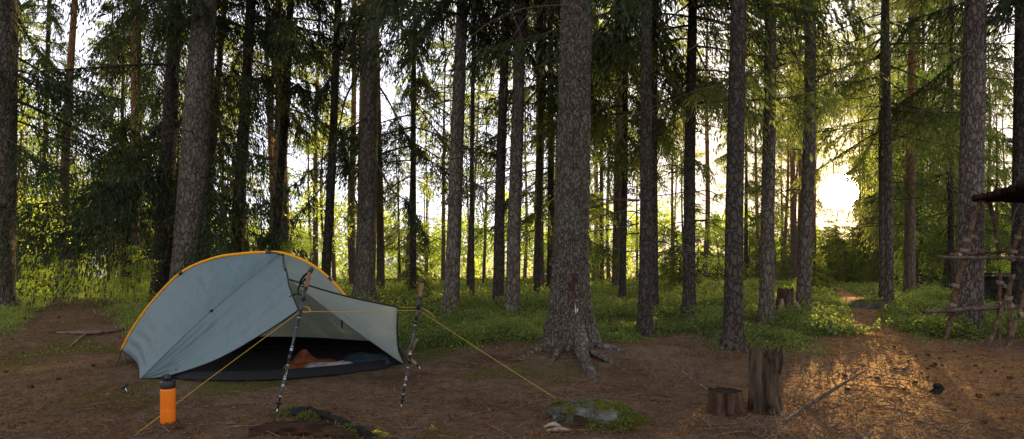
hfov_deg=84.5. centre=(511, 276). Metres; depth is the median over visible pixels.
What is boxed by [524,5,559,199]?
pine tree
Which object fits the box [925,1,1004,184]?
pine tree
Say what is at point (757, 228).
pine tree
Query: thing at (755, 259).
young spruce
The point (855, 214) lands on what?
spruce tree
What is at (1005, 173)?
spruce tree
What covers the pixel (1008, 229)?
young birch
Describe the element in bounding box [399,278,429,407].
trekking pole
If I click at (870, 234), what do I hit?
pine tree
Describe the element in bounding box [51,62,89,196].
pine tree
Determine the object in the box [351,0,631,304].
spruce tree
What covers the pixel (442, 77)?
pine tree
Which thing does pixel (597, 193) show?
young birch
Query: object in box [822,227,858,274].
young spruce
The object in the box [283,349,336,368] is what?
sleeping bag
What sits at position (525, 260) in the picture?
pine tree
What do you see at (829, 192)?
sky
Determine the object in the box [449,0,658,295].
spruce tree
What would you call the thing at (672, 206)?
pine tree
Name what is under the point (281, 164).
spruce tree
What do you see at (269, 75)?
pine tree
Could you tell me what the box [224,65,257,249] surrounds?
pine tree
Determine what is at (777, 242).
young spruce
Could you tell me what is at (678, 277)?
young spruce
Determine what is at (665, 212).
young birch
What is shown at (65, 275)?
leafy bush
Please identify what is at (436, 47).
pine tree
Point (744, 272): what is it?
young spruce
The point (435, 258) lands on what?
wood
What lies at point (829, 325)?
leafy bush
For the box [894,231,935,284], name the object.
young birch
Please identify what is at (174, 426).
bark piece
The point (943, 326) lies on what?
leafy bush
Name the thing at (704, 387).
fallen branch
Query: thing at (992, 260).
spruce tree
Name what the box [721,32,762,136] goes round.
pine tree
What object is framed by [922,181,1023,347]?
pole shelter
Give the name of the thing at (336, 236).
young birch
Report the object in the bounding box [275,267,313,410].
trekking pole
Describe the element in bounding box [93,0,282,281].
spruce tree
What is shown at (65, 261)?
leafy bush
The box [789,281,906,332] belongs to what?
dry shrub
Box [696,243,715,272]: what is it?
young spruce
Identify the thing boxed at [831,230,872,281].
young spruce
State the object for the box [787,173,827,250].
spruce tree
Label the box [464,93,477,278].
pine tree
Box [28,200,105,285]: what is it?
young birch
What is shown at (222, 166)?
spruce tree
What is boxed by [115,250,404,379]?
tent
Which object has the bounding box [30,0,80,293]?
pine tree
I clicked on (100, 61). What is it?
pine tree
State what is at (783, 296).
tree stump
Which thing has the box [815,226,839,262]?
young spruce
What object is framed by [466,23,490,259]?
pine tree
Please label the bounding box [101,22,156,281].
spruce tree
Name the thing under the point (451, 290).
spruce tree
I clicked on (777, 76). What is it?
pine tree
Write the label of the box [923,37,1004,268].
spruce tree
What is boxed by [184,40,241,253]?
pine tree
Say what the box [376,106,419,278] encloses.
spruce tree
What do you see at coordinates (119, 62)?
spruce tree
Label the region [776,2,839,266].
pine tree
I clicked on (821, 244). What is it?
young spruce
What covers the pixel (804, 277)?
spruce tree
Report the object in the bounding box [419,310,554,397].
guy line
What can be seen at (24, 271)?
leafy bush
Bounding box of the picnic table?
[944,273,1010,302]
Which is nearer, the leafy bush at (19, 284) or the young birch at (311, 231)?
the leafy bush at (19, 284)
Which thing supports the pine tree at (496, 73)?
on the ground at (329, 382)
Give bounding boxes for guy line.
[135,313,297,434]
[298,310,415,311]
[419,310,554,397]
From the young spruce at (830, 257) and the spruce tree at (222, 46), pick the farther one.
the young spruce at (830, 257)
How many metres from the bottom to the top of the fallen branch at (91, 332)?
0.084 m
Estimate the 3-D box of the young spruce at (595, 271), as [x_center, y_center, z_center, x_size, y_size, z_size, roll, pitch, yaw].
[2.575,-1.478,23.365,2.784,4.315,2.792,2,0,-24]
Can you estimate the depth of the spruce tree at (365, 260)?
12.07 m
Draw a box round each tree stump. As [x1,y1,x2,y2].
[704,387,747,418]
[747,344,783,415]
[775,286,802,318]
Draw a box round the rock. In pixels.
[547,397,653,428]
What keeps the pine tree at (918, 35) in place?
on the ground at (329, 382)
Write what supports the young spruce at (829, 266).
on the ground at (329, 382)
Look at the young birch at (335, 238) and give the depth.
41.27 m
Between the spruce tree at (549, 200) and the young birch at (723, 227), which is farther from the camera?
the young birch at (723, 227)
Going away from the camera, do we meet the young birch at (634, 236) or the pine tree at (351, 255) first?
the pine tree at (351, 255)
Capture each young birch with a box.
[16,78,81,297]
[17,24,89,229]
[17,126,60,229]
[18,124,41,223]
[26,159,74,275]
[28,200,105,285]
[70,156,90,276]
[74,114,149,280]
[102,254,119,277]
[212,174,267,251]
[245,156,268,236]
[265,166,319,254]
[272,110,359,255]
[289,206,319,260]
[291,229,320,251]
[299,210,323,260]
[312,215,341,264]
[388,245,405,277]
[390,85,507,286]
[416,180,441,278]
[426,184,487,249]
[461,137,522,285]
[521,167,547,262]
[589,190,611,278]
[595,205,611,278]
[626,229,662,278]
[631,178,681,253]
[695,212,724,281]
[700,221,724,271]
[845,51,961,288]
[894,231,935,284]
[924,210,941,283]
[984,215,1010,275]
[990,245,1010,275]
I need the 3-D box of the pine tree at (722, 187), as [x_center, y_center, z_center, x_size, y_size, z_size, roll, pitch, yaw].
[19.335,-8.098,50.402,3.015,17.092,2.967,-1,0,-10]
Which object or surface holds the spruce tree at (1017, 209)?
on the ground at (329, 382)
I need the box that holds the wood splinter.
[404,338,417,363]
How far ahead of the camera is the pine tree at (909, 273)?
14.58 m
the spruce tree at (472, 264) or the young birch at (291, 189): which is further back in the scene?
the young birch at (291, 189)
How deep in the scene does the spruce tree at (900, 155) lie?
34.58 m
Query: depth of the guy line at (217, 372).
4.31 m
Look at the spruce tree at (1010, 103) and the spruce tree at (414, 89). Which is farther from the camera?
the spruce tree at (1010, 103)
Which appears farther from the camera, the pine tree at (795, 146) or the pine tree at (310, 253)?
the pine tree at (310, 253)
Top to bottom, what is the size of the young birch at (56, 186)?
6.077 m
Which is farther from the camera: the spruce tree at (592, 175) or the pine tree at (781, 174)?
the pine tree at (781, 174)
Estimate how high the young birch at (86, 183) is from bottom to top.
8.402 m
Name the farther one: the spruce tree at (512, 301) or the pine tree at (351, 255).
the pine tree at (351, 255)
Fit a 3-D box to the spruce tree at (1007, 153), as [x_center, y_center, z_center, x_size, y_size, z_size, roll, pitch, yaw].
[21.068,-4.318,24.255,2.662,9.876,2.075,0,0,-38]
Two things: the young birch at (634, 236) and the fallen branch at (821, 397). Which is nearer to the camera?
the fallen branch at (821, 397)
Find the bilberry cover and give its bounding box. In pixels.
[0,276,1023,363]
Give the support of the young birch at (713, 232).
on the ground at (329, 382)
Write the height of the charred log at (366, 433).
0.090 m
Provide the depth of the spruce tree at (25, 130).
14.84 m
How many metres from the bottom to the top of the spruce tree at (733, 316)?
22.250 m
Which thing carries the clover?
on the ground at (329, 382)
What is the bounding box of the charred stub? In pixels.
[930,383,944,393]
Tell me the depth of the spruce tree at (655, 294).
10.38 m
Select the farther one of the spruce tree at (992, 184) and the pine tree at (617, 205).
the spruce tree at (992, 184)
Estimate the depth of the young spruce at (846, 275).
26.18 m
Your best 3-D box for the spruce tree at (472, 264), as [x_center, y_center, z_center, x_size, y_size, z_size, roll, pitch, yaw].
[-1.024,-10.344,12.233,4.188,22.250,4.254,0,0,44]
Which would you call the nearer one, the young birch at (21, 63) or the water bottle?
the water bottle
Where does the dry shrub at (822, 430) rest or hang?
on the ground at (329, 382)
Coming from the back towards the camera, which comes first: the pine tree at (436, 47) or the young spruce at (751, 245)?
the young spruce at (751, 245)
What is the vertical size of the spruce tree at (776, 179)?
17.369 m
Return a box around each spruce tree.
[0,0,178,308]
[0,0,312,313]
[17,0,234,291]
[18,0,122,283]
[18,9,48,202]
[18,20,79,263]
[32,38,85,217]
[55,3,162,276]
[86,0,352,252]
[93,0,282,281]
[95,47,151,262]
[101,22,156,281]
[106,0,324,258]
[177,0,403,260]
[213,107,232,253]
[224,0,435,276]
[238,0,442,301]
[293,0,509,290]
[327,0,560,315]
[341,119,376,275]
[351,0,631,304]
[376,89,423,278]
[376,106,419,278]
[400,1,545,299]
[422,0,883,336]
[435,0,636,311]
[436,2,640,287]
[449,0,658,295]
[463,0,689,382]
[508,0,780,301]
[543,0,889,314]
[545,0,800,307]
[589,11,639,280]
[628,0,851,351]
[658,116,704,247]
[671,0,870,323]
[711,12,788,278]
[722,0,928,313]
[743,81,789,248]
[747,0,1013,297]
[760,88,797,257]
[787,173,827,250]
[822,0,1013,291]
[828,0,1016,302]
[850,19,934,274]
[852,67,879,238]
[856,0,991,284]
[861,0,1023,313]
[866,0,985,259]
[866,68,905,254]
[893,154,935,276]
[896,0,1007,284]
[899,104,954,282]
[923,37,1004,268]
[924,0,1005,268]
[954,4,1012,275]
[984,68,1012,275]
[984,82,1011,275]
[998,166,1011,221]
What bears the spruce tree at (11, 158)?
on the ground at (329, 382)
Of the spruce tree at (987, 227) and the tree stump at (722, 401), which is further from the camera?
the spruce tree at (987, 227)
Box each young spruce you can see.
[17,195,87,291]
[386,228,439,288]
[544,217,605,282]
[658,220,681,278]
[658,231,707,288]
[658,250,680,281]
[681,218,717,279]
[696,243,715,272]
[710,251,724,280]
[719,261,753,279]
[743,224,755,276]
[743,224,759,278]
[743,242,756,279]
[749,239,759,279]
[774,222,789,270]
[777,228,790,279]
[777,237,790,281]
[789,250,829,280]
[793,255,840,292]
[814,225,865,280]
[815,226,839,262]
[816,220,839,262]
[817,219,845,261]
[819,227,857,269]
[820,245,870,284]
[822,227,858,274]
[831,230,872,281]
[842,219,872,260]
[847,226,872,271]
[849,226,872,281]
[850,227,872,276]
[860,236,896,282]
[894,259,902,285]
[902,246,940,283]
[924,264,941,283]
[936,232,998,287]
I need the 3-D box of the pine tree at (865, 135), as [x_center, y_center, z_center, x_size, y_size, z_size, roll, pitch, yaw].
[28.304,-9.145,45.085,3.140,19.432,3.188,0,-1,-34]
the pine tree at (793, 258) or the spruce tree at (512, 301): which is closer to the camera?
the spruce tree at (512, 301)
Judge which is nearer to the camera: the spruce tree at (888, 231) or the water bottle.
the water bottle
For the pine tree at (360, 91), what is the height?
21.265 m
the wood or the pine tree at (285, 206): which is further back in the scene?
the wood
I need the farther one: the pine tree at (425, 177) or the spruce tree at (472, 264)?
the pine tree at (425, 177)
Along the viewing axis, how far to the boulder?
10.87 m
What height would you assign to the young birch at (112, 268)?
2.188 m
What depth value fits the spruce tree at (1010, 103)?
33.74 m
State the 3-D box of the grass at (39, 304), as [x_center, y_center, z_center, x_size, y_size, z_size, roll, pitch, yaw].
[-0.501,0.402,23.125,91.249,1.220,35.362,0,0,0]
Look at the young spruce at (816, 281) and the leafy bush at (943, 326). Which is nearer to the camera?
the leafy bush at (943, 326)
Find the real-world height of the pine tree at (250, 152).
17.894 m
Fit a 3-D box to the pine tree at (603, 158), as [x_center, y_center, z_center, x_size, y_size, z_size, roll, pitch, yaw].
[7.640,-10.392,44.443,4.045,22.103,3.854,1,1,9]
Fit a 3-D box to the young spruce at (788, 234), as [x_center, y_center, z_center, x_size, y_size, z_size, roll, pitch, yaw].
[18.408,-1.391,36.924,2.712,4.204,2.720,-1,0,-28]
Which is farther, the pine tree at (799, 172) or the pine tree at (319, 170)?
the pine tree at (319, 170)
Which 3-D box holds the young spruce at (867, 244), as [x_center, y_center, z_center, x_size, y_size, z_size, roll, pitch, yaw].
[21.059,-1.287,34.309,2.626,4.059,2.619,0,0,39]
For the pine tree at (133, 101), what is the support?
on the ground at (329, 382)
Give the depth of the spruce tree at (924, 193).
31.72 m
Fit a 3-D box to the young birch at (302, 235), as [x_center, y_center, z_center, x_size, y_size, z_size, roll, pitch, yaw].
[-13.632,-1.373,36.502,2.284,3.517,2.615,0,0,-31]
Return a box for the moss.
[268,349,643,437]
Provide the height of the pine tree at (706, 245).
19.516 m
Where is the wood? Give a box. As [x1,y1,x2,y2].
[17,177,1004,278]
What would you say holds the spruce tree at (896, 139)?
on the ground at (329, 382)
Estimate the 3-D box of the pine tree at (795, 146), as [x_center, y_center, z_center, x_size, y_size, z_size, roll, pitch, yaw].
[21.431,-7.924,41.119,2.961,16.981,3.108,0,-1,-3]
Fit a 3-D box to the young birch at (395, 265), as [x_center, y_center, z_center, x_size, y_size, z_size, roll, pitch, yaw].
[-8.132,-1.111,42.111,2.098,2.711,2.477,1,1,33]
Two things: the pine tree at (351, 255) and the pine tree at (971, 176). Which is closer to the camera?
the pine tree at (971, 176)
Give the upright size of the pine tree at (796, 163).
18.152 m
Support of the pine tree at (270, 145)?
on the ground at (329, 382)
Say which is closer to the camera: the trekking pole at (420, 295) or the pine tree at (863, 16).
the trekking pole at (420, 295)
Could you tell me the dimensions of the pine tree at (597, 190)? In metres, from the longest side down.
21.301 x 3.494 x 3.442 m
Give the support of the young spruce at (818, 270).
on the ground at (329, 382)
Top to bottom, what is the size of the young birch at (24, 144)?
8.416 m
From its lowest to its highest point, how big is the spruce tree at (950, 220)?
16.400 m
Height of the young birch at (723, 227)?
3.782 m
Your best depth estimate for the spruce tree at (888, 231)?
10.87 m
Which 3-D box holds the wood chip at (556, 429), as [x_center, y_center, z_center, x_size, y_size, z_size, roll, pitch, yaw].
[0.304,0.993,3.655,0.176,0.036,0.041,0,0,-7]
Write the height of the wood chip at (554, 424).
0.037 m
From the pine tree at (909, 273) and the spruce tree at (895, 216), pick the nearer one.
the pine tree at (909, 273)
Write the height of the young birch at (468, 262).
7.266 m
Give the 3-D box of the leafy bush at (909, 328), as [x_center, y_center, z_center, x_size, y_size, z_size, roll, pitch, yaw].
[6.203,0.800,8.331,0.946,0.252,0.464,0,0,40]
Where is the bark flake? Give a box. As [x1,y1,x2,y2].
[573,415,589,428]
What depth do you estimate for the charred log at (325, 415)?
3.93 m
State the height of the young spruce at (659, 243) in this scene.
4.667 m
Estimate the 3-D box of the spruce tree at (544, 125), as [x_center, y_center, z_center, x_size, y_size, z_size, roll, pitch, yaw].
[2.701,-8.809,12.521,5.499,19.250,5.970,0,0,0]
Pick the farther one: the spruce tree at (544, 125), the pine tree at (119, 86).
the pine tree at (119, 86)
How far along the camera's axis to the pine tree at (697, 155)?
37.10 m
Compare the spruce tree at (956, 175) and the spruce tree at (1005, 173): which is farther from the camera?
the spruce tree at (956, 175)
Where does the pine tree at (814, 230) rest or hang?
on the ground at (329, 382)
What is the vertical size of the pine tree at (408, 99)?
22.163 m
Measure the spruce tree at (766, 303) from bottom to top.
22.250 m
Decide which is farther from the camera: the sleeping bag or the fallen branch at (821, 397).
the sleeping bag
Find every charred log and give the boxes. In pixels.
[288,406,352,424]
[351,425,374,438]
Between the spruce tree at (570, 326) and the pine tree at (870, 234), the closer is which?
the spruce tree at (570, 326)
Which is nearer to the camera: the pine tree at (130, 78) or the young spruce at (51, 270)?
the young spruce at (51, 270)
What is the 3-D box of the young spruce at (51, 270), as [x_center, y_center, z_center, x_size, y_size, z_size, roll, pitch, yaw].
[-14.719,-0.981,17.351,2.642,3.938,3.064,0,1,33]
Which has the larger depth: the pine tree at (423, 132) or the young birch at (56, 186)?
the pine tree at (423, 132)
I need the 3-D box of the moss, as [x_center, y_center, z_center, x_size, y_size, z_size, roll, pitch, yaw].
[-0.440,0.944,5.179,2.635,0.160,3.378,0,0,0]
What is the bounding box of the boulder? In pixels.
[846,298,891,308]
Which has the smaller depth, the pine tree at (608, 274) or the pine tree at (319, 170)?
the pine tree at (608, 274)
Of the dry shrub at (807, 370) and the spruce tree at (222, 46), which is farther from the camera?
the spruce tree at (222, 46)
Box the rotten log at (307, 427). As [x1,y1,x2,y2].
[248,419,354,438]
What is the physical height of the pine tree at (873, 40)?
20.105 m
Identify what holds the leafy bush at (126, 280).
on the ground at (329, 382)
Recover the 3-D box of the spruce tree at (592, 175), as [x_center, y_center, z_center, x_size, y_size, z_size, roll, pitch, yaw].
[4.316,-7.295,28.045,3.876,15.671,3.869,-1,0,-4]
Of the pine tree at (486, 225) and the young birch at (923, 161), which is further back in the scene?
the pine tree at (486, 225)
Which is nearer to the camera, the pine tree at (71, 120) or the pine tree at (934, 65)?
the pine tree at (934, 65)
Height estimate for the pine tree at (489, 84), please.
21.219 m
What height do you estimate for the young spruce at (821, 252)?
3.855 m
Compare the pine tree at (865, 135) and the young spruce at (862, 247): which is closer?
the young spruce at (862, 247)
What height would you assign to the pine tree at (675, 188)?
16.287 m
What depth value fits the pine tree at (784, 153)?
42.09 m
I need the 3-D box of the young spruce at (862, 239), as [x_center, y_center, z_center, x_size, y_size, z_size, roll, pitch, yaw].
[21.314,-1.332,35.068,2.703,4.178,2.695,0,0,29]
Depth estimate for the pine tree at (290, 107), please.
41.92 m
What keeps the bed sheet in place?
in the tent
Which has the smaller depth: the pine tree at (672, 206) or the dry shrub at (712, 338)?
the dry shrub at (712, 338)
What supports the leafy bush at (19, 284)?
on the ground at (329, 382)
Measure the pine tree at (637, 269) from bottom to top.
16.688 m
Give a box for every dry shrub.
[673,309,767,358]
[696,407,844,438]
[743,341,880,382]
[749,413,896,438]
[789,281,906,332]
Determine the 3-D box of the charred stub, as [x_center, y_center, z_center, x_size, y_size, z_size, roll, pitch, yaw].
[3.608,0.962,4.778,0.111,0.120,0.069,0,0,0]
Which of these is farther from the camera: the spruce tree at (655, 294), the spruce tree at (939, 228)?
the spruce tree at (939, 228)
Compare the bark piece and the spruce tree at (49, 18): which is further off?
the spruce tree at (49, 18)
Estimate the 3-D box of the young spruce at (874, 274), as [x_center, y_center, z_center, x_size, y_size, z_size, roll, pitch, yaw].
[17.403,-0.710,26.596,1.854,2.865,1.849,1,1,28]
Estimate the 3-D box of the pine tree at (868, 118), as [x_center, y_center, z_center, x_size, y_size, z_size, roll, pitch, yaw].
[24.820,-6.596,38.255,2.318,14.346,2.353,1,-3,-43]
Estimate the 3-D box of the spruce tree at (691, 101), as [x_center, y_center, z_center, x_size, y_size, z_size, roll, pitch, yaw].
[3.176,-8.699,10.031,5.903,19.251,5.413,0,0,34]
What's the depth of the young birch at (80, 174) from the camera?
35.18 m
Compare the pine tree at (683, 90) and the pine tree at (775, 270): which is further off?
the pine tree at (683, 90)
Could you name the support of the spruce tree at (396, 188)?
on the ground at (329, 382)
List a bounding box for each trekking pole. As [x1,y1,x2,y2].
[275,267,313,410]
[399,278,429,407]
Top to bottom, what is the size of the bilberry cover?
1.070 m
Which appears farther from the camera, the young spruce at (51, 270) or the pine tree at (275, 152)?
the pine tree at (275, 152)
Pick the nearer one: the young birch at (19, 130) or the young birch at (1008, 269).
the young birch at (19, 130)
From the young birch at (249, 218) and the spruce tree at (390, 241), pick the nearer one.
the young birch at (249, 218)
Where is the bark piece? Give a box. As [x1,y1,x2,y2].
[162,423,184,429]
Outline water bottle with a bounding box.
[160,374,175,424]
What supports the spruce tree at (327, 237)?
on the ground at (329, 382)
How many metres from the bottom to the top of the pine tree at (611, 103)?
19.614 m
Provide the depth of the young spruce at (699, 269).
29.02 m
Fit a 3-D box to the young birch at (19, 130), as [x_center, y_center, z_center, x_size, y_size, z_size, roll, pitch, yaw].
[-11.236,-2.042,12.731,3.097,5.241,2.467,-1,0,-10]
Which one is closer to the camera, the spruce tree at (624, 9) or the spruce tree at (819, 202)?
the spruce tree at (624, 9)
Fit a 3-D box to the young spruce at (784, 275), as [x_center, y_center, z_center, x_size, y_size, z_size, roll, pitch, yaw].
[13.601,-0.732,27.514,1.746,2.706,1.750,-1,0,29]
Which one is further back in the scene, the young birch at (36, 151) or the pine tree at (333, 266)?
the pine tree at (333, 266)
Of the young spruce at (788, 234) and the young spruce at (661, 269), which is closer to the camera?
the young spruce at (661, 269)
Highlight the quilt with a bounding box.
[343,352,390,363]
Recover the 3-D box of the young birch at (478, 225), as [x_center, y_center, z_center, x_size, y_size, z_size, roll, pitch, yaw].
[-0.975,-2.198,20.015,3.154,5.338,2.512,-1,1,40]
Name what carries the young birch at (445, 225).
on the ground at (329, 382)
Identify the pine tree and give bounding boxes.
[18,0,50,261]
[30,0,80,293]
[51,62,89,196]
[81,0,130,277]
[100,32,130,279]
[110,27,158,137]
[125,2,150,293]
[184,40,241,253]
[213,2,252,239]
[224,26,256,130]
[224,41,264,205]
[224,58,259,197]
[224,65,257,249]
[230,0,303,201]
[233,0,320,233]
[243,1,304,144]
[255,3,311,250]
[262,7,312,154]
[291,66,323,259]
[293,5,349,266]
[302,98,337,265]
[306,58,348,212]
[310,2,356,281]
[323,0,361,285]
[330,23,361,246]
[339,98,356,239]
[376,37,392,288]
[386,0,449,281]
[393,50,430,184]
[408,74,439,278]
[416,122,441,230]
[423,3,469,281]
[431,22,475,167]
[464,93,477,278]
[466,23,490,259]
[475,75,507,278]
[481,9,512,278]
[491,1,555,288]
[494,8,533,151]
[506,64,535,279]
[513,8,547,280]
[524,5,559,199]
[591,7,612,277]
[593,1,613,281]
[595,0,635,287]
[598,2,631,280]
[599,14,610,244]
[601,4,634,215]
[628,86,638,279]
[660,25,697,270]
[660,120,682,266]
[664,0,711,189]
[669,1,709,262]
[677,0,729,279]
[714,129,744,198]
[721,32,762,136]
[745,15,782,276]
[746,2,777,283]
[748,17,795,218]
[748,85,786,250]
[755,23,832,282]
[761,14,802,279]
[775,77,797,224]
[775,81,797,241]
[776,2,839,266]
[776,92,797,207]
[779,16,837,201]
[785,58,826,221]
[790,0,1023,336]
[812,24,843,259]
[833,0,893,265]
[838,18,879,256]
[839,53,877,268]
[843,50,874,243]
[844,44,878,241]
[845,0,908,281]
[856,6,907,237]
[857,76,893,221]
[861,0,907,253]
[875,62,906,143]
[880,1,959,98]
[902,0,927,292]
[920,4,959,173]
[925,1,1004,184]
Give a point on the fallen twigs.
(231, 423)
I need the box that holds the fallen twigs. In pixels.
[0,312,1023,438]
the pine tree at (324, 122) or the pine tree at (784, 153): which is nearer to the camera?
the pine tree at (784, 153)
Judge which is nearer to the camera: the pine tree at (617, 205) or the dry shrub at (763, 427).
the dry shrub at (763, 427)
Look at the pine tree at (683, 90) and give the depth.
33.59 m
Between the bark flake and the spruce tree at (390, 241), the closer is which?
the bark flake
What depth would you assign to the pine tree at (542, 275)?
17.63 m
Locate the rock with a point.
(595, 411)
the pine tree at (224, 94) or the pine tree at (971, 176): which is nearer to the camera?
the pine tree at (971, 176)
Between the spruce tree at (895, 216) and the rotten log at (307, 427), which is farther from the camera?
the spruce tree at (895, 216)
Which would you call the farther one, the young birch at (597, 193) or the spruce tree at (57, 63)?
the spruce tree at (57, 63)
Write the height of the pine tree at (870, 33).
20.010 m
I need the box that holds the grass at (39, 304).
[0,276,1019,360]
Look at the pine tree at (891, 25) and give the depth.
28.47 m
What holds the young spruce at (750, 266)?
on the ground at (329, 382)
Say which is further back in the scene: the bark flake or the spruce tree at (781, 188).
the spruce tree at (781, 188)
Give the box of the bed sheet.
[305,360,352,367]
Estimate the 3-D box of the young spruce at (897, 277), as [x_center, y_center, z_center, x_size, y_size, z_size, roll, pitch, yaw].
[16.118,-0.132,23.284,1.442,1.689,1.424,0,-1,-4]
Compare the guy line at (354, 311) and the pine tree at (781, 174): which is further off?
the pine tree at (781, 174)
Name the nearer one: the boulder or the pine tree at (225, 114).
the boulder
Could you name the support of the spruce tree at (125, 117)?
on the ground at (329, 382)
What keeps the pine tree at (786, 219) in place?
on the ground at (329, 382)
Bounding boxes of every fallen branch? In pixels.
[56,327,127,334]
[665,355,707,390]
[783,368,868,422]
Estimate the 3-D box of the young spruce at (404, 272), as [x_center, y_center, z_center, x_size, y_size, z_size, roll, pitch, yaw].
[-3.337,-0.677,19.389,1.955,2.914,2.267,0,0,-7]
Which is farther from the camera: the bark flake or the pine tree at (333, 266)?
the pine tree at (333, 266)
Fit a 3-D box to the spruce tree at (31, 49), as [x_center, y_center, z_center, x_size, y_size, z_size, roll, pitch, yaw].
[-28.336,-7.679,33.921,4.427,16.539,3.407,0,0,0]
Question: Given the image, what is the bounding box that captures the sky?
[18,0,1014,276]
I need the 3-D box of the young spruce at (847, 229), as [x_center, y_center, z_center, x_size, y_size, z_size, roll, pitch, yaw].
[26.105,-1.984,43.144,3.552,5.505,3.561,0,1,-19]
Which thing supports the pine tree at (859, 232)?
on the ground at (329, 382)
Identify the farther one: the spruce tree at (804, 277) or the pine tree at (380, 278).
the pine tree at (380, 278)
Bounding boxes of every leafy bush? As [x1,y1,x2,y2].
[16,254,61,300]
[16,260,33,289]
[51,253,101,294]
[56,259,95,292]
[105,244,161,302]
[276,240,300,253]
[781,312,892,338]
[895,321,970,334]
[917,319,960,336]
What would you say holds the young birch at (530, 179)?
on the ground at (329, 382)
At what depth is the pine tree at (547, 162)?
22.81 m
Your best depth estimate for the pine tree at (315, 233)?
26.50 m
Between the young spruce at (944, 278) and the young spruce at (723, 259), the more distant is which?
the young spruce at (723, 259)
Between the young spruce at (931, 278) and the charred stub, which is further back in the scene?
the young spruce at (931, 278)
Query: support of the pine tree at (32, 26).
on the ground at (329, 382)
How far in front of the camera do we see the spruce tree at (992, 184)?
26.56 m
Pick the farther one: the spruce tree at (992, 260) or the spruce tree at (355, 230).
the spruce tree at (355, 230)
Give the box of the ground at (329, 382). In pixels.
[0,276,1023,438]
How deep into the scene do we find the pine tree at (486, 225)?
52.72 m
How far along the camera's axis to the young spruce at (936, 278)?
29.77 m
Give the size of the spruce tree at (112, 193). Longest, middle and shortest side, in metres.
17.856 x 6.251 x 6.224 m
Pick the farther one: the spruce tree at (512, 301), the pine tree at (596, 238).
the pine tree at (596, 238)
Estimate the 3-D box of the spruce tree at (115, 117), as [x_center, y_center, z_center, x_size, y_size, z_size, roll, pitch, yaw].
[-16.133,-7.585,23.205,4.162,16.276,4.124,0,0,26]
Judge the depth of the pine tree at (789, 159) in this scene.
46.51 m
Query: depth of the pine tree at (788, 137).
32.18 m
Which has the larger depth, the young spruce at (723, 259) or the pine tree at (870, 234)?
the pine tree at (870, 234)
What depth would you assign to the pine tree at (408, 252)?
22.30 m
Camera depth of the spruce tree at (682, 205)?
42.00 m
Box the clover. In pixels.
[372,424,435,437]
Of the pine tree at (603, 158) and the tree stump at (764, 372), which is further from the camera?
the pine tree at (603, 158)
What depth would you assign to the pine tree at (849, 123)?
48.85 m
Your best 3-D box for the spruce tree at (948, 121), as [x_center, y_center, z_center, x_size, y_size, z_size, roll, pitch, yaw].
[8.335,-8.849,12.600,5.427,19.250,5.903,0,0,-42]
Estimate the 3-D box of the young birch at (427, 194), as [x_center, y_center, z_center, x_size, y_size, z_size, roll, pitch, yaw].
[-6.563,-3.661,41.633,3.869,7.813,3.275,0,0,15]
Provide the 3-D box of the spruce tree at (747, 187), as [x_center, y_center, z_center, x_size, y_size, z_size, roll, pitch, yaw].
[14.650,-8.758,35.170,4.581,18.557,4.590,-1,-1,34]
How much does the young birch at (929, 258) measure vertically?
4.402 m
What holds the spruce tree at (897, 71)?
on the ground at (329, 382)
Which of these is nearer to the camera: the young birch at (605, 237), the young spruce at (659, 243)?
the young birch at (605, 237)
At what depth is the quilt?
6.03 m
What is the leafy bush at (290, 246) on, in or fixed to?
on the ground at (329, 382)
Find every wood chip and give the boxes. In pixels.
[543,422,562,427]
[545,427,571,431]
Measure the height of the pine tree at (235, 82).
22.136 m
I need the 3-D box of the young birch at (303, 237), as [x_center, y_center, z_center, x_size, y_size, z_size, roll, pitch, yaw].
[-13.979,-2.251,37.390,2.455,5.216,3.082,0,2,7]
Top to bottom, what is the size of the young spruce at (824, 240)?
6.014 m
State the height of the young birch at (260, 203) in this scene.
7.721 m
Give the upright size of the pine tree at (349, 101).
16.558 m
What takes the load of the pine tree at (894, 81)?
on the ground at (329, 382)
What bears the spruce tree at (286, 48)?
on the ground at (329, 382)

